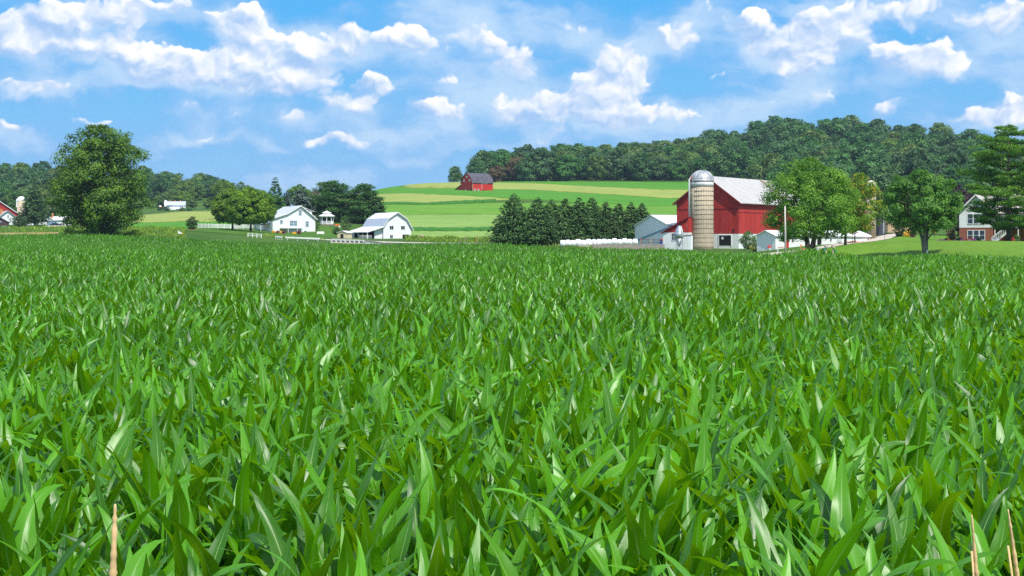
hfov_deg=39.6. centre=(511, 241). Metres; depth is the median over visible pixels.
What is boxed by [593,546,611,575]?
corn plant
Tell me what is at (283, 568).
corn plant
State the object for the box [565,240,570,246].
hay bale
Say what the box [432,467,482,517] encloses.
corn plant
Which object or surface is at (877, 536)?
corn plant
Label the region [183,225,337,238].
yard
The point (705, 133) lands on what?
woodland tree
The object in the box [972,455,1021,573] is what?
corn plant
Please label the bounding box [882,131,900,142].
woodland tree
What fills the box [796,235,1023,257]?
lawn
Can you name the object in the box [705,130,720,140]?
woodland tree
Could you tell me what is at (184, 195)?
broadleaf tree
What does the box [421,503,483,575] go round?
corn plant
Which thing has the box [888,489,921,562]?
corn plant
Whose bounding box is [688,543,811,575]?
corn plant
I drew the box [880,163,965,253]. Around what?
spreading tree
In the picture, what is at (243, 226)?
rail fence
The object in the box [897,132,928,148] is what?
woodland tree
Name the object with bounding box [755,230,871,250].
long shed
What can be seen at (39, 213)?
spruce tree
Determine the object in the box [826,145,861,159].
woodland tree
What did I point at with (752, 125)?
woodland tree
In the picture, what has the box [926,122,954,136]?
woodland tree
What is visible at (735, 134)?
woodland tree
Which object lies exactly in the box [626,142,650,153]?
woodland tree
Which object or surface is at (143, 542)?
corn plant
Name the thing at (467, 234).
mixed crop field
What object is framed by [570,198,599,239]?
spruce tree
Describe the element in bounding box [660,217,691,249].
milk house
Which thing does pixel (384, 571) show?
corn plant
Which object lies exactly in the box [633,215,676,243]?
pole barn
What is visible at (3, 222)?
brown shed
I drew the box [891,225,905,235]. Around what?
shrub
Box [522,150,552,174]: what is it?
woodland tree
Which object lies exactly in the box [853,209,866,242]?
red leaved tree
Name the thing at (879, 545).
corn plant
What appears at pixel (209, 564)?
corn plant
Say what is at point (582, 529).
corn plant
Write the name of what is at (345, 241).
bridge parapet
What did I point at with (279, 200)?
spruce tree
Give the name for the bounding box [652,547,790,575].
corn plant
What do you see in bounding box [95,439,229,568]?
corn plant
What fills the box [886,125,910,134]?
woodland tree
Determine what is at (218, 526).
corn plant
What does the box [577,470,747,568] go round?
corn plant
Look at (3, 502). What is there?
corn plant
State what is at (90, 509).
corn plant
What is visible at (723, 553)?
corn plant
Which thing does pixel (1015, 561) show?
grass stem
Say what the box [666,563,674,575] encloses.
corn plant
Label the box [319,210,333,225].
gazebo
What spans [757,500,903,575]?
corn plant
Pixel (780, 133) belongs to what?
woodland tree
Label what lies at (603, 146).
woodland tree
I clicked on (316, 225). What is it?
shrub
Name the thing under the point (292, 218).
white house
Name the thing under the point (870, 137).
woodland tree
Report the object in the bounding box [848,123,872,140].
woodland tree
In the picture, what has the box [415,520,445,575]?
corn plant
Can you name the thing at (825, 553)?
corn plant
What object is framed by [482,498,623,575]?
corn plant
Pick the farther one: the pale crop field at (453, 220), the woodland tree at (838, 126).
the woodland tree at (838, 126)
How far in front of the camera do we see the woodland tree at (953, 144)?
836.08 m
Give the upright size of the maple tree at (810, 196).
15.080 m
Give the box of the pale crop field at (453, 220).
[403,214,643,227]
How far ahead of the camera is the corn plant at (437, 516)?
7.78 m
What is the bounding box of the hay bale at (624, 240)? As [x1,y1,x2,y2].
[622,238,627,243]
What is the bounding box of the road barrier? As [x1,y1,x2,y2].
[285,237,319,240]
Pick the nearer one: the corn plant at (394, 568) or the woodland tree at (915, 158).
the corn plant at (394, 568)
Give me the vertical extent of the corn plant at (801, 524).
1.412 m
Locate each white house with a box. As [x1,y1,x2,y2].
[0,209,15,224]
[254,205,317,231]
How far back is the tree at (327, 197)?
448.80 m
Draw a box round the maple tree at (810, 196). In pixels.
[757,157,862,249]
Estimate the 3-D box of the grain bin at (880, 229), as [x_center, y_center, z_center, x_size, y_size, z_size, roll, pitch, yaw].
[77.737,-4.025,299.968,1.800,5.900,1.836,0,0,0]
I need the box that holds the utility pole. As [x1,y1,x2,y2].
[784,206,785,251]
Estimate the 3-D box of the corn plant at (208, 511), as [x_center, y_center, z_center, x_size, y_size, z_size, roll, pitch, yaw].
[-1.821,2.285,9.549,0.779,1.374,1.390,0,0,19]
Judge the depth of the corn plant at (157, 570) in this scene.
6.38 m
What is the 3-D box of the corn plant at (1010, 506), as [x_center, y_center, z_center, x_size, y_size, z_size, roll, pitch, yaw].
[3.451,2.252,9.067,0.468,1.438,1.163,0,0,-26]
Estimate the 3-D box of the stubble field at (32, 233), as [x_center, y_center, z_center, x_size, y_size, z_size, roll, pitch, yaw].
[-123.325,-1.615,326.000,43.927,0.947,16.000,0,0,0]
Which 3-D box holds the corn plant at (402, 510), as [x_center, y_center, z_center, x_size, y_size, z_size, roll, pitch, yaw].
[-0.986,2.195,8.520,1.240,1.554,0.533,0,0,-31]
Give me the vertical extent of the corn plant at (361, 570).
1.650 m
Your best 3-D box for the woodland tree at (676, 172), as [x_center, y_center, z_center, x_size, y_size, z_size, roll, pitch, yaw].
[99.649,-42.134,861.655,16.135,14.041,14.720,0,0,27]
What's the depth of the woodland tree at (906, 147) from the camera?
748.27 m
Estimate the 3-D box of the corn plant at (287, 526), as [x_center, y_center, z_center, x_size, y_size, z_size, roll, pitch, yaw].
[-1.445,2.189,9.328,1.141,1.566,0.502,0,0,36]
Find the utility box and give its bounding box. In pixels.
[683,235,692,249]
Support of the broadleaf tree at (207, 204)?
on the ground at (212, 236)
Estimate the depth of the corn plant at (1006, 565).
9.06 m
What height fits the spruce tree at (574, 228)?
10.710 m
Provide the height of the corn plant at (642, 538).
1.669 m
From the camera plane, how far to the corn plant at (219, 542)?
8.13 m
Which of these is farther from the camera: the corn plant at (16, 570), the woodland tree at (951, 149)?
the woodland tree at (951, 149)
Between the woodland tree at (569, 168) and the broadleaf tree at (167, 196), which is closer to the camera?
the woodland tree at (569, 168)
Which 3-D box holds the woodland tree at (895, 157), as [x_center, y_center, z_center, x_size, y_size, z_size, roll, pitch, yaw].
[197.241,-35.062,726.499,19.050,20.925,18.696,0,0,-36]
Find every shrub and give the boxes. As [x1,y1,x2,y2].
[9,216,29,226]
[185,216,198,228]
[315,220,320,230]
[332,228,341,234]
[340,217,351,230]
[738,231,756,249]
[749,244,756,251]
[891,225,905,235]
[946,229,958,239]
[1012,234,1020,240]
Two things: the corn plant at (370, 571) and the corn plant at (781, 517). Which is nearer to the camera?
the corn plant at (370, 571)
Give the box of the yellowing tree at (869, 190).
[823,172,888,244]
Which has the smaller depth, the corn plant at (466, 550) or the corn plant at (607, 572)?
the corn plant at (607, 572)
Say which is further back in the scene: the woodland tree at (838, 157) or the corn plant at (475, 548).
the woodland tree at (838, 157)
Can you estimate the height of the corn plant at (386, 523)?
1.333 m
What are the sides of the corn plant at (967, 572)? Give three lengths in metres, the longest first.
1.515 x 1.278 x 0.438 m
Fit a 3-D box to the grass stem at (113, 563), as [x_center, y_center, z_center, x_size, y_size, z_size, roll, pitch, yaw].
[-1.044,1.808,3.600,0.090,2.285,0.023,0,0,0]
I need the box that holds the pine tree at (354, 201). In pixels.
[338,183,388,223]
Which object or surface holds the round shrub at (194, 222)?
on the mulch ring
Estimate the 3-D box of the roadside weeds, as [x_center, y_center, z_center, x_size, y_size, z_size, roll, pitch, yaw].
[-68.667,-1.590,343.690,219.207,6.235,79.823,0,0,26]
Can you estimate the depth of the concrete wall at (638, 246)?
280.71 m
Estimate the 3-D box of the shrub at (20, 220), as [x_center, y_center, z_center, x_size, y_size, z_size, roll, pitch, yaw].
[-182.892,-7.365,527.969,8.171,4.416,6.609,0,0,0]
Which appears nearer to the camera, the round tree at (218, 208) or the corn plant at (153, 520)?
the corn plant at (153, 520)
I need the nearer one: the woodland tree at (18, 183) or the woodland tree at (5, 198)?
the woodland tree at (5, 198)
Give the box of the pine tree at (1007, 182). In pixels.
[954,124,1023,240]
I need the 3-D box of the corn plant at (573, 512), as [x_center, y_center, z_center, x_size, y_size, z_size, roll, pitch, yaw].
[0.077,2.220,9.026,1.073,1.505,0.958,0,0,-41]
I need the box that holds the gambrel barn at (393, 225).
[349,212,413,238]
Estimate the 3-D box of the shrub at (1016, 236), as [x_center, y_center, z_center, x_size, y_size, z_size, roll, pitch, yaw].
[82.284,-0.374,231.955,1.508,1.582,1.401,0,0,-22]
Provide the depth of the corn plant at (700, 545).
8.49 m
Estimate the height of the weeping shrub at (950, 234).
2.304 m
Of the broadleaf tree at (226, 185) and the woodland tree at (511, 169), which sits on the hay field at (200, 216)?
the broadleaf tree at (226, 185)
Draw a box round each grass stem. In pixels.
[108,504,117,575]
[971,515,978,575]
[1007,509,1019,575]
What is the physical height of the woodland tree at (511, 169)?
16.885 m
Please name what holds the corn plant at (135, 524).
on the corn soil
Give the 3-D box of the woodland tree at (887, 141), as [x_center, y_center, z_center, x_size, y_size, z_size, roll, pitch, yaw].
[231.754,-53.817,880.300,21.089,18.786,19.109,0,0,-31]
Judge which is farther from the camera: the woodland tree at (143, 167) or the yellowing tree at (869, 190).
the woodland tree at (143, 167)
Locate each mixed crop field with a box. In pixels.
[384,202,676,214]
[411,231,494,237]
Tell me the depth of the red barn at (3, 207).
581.33 m
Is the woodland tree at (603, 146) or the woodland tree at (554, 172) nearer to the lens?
the woodland tree at (554, 172)
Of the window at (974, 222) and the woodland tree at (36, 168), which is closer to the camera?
the window at (974, 222)
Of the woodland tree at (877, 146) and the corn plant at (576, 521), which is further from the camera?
the woodland tree at (877, 146)
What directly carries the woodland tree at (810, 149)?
on the ground at (212, 236)
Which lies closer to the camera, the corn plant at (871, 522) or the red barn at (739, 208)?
the corn plant at (871, 522)
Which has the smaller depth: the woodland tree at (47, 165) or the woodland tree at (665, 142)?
the woodland tree at (665, 142)
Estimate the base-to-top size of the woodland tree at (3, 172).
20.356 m
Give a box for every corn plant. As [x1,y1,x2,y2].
[0,473,78,574]
[0,479,41,573]
[0,479,144,573]
[0,484,63,575]
[0,486,68,575]
[0,500,139,575]
[1,456,11,492]
[1,475,129,544]
[2,533,155,575]
[3,559,17,575]
[12,532,41,575]
[13,484,122,548]
[15,450,75,515]
[22,478,81,575]
[24,556,43,575]
[31,486,101,574]
[33,495,135,575]
[35,453,223,571]
[46,525,84,575]
[48,528,94,575]
[56,565,107,575]
[59,504,200,575]
[60,505,146,551]
[73,453,205,560]
[81,462,133,560]
[87,539,165,575]
[88,553,149,575]
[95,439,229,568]
[95,560,266,575]
[102,506,235,575]
[112,468,230,552]
[116,530,148,575]
[137,494,289,568]
[137,529,211,569]
[141,487,295,566]
[147,492,306,563]
[149,537,231,575]
[152,549,174,575]
[160,471,245,575]
[169,519,267,575]
[172,564,201,575]
[187,546,230,575]
[190,457,346,554]
[211,477,273,575]
[214,463,344,546]
[214,463,374,575]
[222,451,302,575]
[238,504,340,572]
[241,531,291,575]
[246,488,340,575]
[250,469,466,575]
[261,532,366,575]
[267,553,282,575]
[274,437,390,542]
[291,472,429,575]
[291,500,368,564]
[293,543,418,575]
[304,524,417,575]
[314,538,520,575]
[330,490,375,539]
[335,494,419,555]
[347,508,409,545]
[351,491,413,572]
[353,488,418,575]
[361,445,456,526]
[365,438,457,575]
[369,557,371,575]
[396,559,545,575]
[400,554,554,575]
[404,501,555,575]
[407,464,436,545]
[411,491,531,561]
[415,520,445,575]
[416,518,495,575]
[418,549,425,575]
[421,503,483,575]
[430,493,450,575]
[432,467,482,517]
[448,470,557,565]
[457,473,560,573]
[458,501,617,575]
[462,467,580,571]
[469,547,474,575]
[477,471,597,567]
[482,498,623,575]
[484,494,560,575]
[488,504,590,567]
[491,476,685,575]
[507,498,652,575]
[534,550,588,575]
[536,516,655,575]
[537,508,667,559]
[553,503,716,572]
[554,502,617,557]
[567,475,694,575]
[569,556,716,575]
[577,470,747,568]
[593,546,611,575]
[607,558,729,575]
[617,456,774,543]
[621,493,696,575]
[624,524,741,575]
[630,441,689,564]
[635,553,660,575]
[636,483,716,575]
[648,558,737,575]
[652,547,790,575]
[657,489,714,575]
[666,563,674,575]
[680,505,733,575]
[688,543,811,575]
[706,485,776,575]
[710,475,792,575]
[716,473,830,560]
[720,447,883,566]
[728,515,918,571]
[728,523,772,575]
[731,491,782,575]
[731,544,960,575]
[744,490,872,575]
[753,508,922,572]
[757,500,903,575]
[773,527,890,575]
[777,530,960,575]
[778,525,835,575]
[781,482,872,559]
[806,473,912,568]
[807,451,916,568]
[815,516,964,575]
[824,524,931,575]
[848,467,890,546]
[849,471,965,557]
[862,529,1007,575]
[874,452,964,561]
[886,492,938,575]
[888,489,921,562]
[888,535,1009,575]
[902,487,1008,571]
[920,503,971,575]
[923,536,938,575]
[927,515,963,575]
[937,480,1023,575]
[938,483,1023,575]
[941,466,1023,575]
[952,484,1023,575]
[952,538,990,575]
[958,500,1023,575]
[958,565,971,575]
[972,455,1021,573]
[989,489,1022,557]
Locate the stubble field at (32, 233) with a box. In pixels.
[0,232,58,235]
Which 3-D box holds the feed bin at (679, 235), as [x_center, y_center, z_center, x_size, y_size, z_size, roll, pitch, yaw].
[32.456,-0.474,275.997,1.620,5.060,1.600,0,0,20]
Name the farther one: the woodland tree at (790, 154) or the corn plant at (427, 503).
the woodland tree at (790, 154)
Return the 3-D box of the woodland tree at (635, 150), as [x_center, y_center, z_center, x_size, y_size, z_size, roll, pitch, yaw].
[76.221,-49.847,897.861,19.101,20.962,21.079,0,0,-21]
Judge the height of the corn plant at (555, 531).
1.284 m
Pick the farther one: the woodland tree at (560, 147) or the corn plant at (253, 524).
the woodland tree at (560, 147)
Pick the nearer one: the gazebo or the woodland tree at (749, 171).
the gazebo
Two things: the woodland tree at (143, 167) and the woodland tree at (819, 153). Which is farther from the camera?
the woodland tree at (143, 167)
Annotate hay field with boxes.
[131,211,215,222]
[338,193,508,205]
[402,182,687,197]
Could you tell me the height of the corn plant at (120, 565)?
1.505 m
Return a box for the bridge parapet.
[331,238,364,243]
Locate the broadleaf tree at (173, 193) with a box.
[164,189,180,200]
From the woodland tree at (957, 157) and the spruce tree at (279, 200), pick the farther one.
the woodland tree at (957, 157)
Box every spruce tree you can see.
[16,184,52,225]
[268,177,285,210]
[281,191,293,207]
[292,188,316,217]
[364,197,385,222]
[483,193,540,245]
[519,197,562,245]
[539,199,571,243]
[555,199,587,239]
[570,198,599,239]
[583,198,614,239]
[600,202,625,239]
[612,203,634,239]
[621,202,641,235]
[634,203,649,221]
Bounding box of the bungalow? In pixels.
[39,213,62,224]
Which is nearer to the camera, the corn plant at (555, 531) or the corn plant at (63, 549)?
the corn plant at (63, 549)
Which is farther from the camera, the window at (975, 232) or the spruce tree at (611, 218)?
the spruce tree at (611, 218)
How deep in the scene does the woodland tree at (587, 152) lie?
882.38 m
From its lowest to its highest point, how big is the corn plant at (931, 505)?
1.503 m
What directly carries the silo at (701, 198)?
on the ground at (212, 236)
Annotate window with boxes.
[967,214,972,223]
[967,230,972,238]
[973,214,978,223]
[973,230,978,238]
[979,230,984,239]
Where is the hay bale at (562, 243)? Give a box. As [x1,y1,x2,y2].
[560,240,564,246]
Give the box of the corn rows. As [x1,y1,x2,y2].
[0,232,1023,563]
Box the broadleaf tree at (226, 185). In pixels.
[207,179,235,200]
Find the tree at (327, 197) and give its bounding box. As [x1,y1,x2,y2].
[308,180,352,221]
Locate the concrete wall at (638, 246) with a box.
[593,242,664,249]
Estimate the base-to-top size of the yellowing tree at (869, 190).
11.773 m
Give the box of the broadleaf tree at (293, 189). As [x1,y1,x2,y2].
[286,184,311,201]
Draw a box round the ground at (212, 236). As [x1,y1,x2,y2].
[0,172,957,254]
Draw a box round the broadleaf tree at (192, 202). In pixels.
[187,198,197,207]
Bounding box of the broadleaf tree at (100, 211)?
[43,124,157,234]
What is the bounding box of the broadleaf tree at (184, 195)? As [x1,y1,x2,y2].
[175,190,192,203]
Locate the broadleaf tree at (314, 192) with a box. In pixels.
[309,190,319,220]
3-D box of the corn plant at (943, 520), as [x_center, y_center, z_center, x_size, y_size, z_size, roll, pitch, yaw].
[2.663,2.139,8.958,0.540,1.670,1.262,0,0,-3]
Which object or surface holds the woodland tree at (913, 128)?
on the ground at (212, 236)
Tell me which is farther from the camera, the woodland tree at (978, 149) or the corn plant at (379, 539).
the woodland tree at (978, 149)
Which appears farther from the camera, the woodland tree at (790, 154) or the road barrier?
the woodland tree at (790, 154)
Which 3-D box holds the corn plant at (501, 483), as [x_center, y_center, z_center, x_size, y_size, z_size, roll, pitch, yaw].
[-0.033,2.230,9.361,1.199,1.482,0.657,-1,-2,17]
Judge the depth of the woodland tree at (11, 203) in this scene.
695.17 m
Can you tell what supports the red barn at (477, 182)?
on the ground at (212, 236)
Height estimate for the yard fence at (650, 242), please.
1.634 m
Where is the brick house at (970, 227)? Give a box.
[957,191,1023,240]
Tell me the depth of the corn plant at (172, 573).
8.22 m
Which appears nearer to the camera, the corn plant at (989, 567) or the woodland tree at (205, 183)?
the corn plant at (989, 567)
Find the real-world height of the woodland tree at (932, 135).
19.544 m
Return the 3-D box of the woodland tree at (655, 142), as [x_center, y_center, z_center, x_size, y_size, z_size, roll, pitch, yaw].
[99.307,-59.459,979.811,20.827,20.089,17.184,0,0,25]
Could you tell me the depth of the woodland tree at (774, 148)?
839.39 m
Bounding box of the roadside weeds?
[0,225,591,247]
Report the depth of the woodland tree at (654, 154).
879.34 m
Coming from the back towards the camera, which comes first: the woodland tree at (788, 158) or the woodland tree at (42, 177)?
the woodland tree at (42, 177)
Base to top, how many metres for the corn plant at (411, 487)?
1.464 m
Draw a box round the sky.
[0,0,1023,196]
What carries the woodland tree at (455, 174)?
on the ground at (212, 236)
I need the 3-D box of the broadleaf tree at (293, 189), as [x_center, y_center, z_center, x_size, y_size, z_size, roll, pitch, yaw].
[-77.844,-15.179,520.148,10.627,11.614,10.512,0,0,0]
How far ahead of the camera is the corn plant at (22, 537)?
8.13 m
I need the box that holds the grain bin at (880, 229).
[876,208,884,235]
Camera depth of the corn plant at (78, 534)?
9.56 m
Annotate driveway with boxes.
[764,234,895,254]
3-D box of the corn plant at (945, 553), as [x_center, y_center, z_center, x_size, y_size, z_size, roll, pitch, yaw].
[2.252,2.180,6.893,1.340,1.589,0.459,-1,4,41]
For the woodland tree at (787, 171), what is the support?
on the ground at (212, 236)
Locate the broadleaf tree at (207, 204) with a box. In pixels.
[203,198,211,208]
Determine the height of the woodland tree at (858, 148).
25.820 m
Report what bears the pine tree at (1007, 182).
on the lawn at (901, 245)
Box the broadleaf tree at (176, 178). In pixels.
[168,173,191,189]
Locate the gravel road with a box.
[270,236,592,246]
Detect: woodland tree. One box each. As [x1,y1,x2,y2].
[0,163,12,171]
[0,168,17,188]
[0,177,12,195]
[0,191,5,203]
[2,190,24,204]
[6,170,14,187]
[6,191,29,211]
[10,162,29,172]
[12,178,32,191]
[13,168,27,185]
[20,184,35,190]
[22,162,47,180]
[29,172,43,183]
[31,184,57,217]
[33,172,52,184]
[38,160,52,172]
[48,166,64,178]
[134,165,151,173]
[139,182,151,196]
[142,168,154,174]
[142,172,154,192]
[147,178,173,200]
[161,174,174,183]
[176,180,196,199]
[190,172,208,180]
[191,181,205,200]
[197,175,215,181]
[200,180,209,197]
[206,180,223,201]
[447,166,462,181]
[465,150,497,172]
[465,158,486,172]
[479,151,494,181]
[488,165,507,181]
[489,149,513,175]
[489,152,514,180]
[505,156,523,180]
[511,147,520,154]
[514,157,536,180]
[515,144,533,157]
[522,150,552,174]
[528,146,558,180]
[549,143,573,156]
[551,150,577,179]
[552,154,582,180]
[552,155,575,179]
[567,143,585,176]
[573,146,595,176]
[575,157,594,179]
[576,147,602,160]
[586,154,608,180]
[596,144,612,150]
[599,147,612,154]
[602,154,616,179]
[603,148,632,180]
[608,146,629,164]
[610,142,630,148]
[620,146,641,157]
[621,154,643,179]
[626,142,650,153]
[626,151,658,180]
[642,142,655,151]
[645,151,668,177]
[648,140,675,148]
[649,156,671,179]
[650,148,667,158]
[652,140,660,144]
[661,146,677,158]
[663,144,677,148]
[666,160,691,180]
[668,148,695,176]
[668,154,692,179]
[671,138,684,146]
[676,137,700,147]
[680,144,699,151]
[690,143,718,169]
[690,151,717,176]
[693,139,719,153]
[698,129,714,138]
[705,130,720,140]
[707,132,735,152]
[707,148,746,177]
[716,142,743,154]
[725,150,762,178]
[726,140,750,161]
[727,132,737,137]
[735,132,757,149]
[743,120,766,134]
[746,159,762,178]
[747,125,764,145]
[747,152,782,180]
[750,144,769,158]
[756,123,780,144]
[759,115,782,127]
[764,140,797,157]
[765,126,795,144]
[765,159,793,180]
[770,156,799,172]
[777,143,808,157]
[779,152,801,158]
[780,118,809,135]
[781,117,790,122]
[785,157,829,192]
[789,126,809,139]
[792,129,827,144]
[793,135,821,152]
[799,147,816,157]
[802,122,816,129]
[807,150,827,157]
[811,140,841,151]
[814,129,825,137]
[815,119,831,128]
[815,155,828,164]
[820,160,850,198]
[821,117,852,140]
[821,146,838,154]
[822,150,858,187]
[826,135,840,144]
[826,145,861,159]
[838,132,864,145]
[841,140,880,171]
[844,115,863,129]
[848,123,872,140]
[852,151,891,199]
[861,134,877,142]
[863,119,892,135]
[863,164,907,201]
[867,141,885,152]
[867,163,904,190]
[870,136,896,145]
[873,129,885,136]
[876,145,901,154]
[881,139,897,147]
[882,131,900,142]
[884,143,928,161]
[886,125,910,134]
[887,152,904,165]
[894,134,906,145]
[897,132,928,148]
[898,148,939,199]
[903,131,936,145]
[906,123,926,133]
[922,143,941,156]
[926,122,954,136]
[927,132,939,140]
[929,155,956,176]
[930,150,974,191]
[933,132,960,150]
[938,141,963,155]
[940,164,978,205]
[941,147,966,165]
[954,129,986,143]
[956,139,974,144]
[956,141,976,151]
[963,158,1003,197]
[965,147,997,162]
[966,141,1004,157]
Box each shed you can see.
[0,218,9,225]
[337,231,351,237]
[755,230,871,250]
[885,209,911,232]
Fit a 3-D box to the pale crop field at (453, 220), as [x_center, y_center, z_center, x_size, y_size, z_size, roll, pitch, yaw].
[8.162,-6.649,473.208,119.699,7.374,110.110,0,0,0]
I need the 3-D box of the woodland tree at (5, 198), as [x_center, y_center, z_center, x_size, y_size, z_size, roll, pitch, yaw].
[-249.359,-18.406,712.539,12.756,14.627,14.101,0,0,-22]
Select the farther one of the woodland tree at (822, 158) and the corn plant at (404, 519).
the woodland tree at (822, 158)
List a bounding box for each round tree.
[210,188,241,229]
[224,187,276,231]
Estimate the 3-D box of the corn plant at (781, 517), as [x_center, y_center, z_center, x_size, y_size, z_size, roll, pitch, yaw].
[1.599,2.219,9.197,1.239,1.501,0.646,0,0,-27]
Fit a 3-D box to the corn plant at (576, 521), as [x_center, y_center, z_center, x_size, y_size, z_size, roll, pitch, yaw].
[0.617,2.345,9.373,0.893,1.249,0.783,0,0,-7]
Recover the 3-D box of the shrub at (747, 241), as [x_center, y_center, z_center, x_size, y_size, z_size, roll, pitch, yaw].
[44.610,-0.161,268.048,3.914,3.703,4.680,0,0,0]
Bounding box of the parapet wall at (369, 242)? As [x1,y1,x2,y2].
[365,240,390,243]
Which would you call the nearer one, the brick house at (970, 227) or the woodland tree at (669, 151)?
the brick house at (970, 227)
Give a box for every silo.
[16,196,24,215]
[689,170,713,249]
[866,180,875,238]
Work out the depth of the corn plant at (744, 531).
8.28 m
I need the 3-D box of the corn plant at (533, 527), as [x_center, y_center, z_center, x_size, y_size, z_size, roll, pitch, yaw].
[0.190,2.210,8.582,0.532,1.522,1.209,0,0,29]
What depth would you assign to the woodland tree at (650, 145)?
962.96 m
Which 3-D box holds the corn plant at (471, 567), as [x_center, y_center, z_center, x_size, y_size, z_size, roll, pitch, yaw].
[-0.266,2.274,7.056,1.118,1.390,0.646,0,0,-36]
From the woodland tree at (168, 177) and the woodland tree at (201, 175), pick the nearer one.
the woodland tree at (168, 177)
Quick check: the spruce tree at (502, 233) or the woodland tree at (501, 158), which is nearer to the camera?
the spruce tree at (502, 233)
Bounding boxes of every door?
[394,234,401,238]
[482,184,487,189]
[817,238,821,244]
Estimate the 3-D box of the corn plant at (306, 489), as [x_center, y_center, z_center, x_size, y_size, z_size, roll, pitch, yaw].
[-1.583,2.163,9.244,1.268,1.616,0.502,0,0,-7]
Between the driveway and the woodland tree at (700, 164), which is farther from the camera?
the woodland tree at (700, 164)
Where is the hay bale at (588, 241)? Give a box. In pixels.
[586,239,590,245]
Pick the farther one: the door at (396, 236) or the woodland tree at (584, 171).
the woodland tree at (584, 171)
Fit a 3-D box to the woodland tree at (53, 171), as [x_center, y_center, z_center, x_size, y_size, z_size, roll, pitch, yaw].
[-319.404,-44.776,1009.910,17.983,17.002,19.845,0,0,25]
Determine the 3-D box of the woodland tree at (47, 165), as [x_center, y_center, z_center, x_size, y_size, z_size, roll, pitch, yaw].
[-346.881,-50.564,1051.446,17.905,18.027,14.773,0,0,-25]
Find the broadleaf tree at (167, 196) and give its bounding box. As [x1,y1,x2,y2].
[154,192,172,206]
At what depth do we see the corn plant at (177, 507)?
8.55 m
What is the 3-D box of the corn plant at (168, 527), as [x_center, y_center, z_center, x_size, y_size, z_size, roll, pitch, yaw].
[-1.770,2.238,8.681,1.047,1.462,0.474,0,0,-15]
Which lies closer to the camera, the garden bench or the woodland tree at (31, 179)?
the garden bench
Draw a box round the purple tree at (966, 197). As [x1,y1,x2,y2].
[943,185,973,234]
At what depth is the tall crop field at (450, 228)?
430.57 m
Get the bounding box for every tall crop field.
[381,199,495,204]
[412,227,497,230]
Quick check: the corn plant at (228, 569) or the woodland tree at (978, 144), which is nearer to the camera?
the corn plant at (228, 569)
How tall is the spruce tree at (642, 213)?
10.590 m
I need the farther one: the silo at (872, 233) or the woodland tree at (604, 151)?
the woodland tree at (604, 151)
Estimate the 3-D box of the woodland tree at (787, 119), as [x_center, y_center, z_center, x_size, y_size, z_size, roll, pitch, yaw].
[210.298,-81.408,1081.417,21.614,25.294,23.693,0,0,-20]
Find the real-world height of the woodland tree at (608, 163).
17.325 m
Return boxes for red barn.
[0,201,17,216]
[454,173,493,190]
[672,176,799,248]
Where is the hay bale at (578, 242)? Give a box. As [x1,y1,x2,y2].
[575,239,580,246]
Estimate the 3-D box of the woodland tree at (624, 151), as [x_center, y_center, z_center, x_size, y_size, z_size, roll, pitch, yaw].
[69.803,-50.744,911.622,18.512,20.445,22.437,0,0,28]
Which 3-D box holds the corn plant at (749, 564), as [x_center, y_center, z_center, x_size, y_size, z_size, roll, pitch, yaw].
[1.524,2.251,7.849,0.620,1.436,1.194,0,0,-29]
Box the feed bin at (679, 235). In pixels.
[675,226,682,248]
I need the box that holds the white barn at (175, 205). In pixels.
[167,200,186,209]
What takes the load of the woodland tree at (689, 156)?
on the ground at (212, 236)
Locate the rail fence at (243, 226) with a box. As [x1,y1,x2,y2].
[198,223,255,228]
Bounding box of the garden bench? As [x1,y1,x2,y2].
[991,237,1000,240]
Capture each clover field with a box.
[111,221,234,227]
[375,186,678,205]
[499,181,688,189]
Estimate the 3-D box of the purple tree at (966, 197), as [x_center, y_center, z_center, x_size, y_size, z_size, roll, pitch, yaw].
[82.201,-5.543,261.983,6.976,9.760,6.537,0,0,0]
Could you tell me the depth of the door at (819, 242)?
251.34 m
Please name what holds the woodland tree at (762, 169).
on the ground at (212, 236)
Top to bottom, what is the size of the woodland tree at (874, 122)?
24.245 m
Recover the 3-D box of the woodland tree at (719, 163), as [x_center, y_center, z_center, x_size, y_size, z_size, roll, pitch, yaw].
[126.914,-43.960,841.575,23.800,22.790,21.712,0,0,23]
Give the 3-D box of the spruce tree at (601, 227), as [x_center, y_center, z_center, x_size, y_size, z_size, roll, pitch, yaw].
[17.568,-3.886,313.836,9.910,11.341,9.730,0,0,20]
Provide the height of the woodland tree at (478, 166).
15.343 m
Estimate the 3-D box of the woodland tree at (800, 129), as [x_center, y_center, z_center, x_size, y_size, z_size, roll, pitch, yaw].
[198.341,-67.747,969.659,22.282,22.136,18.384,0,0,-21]
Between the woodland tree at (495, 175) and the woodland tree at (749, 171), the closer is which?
the woodland tree at (749, 171)
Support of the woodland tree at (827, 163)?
on the ground at (212, 236)
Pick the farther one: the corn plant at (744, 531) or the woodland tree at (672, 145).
the woodland tree at (672, 145)
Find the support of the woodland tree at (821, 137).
on the ground at (212, 236)
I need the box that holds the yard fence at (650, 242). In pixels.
[640,238,662,243]
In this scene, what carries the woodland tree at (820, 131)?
on the ground at (212, 236)
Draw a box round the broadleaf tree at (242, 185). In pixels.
[236,181,250,189]
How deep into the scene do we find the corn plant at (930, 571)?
7.31 m
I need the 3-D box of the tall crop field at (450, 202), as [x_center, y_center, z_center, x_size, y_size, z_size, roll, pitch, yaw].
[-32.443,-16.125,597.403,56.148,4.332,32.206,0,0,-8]

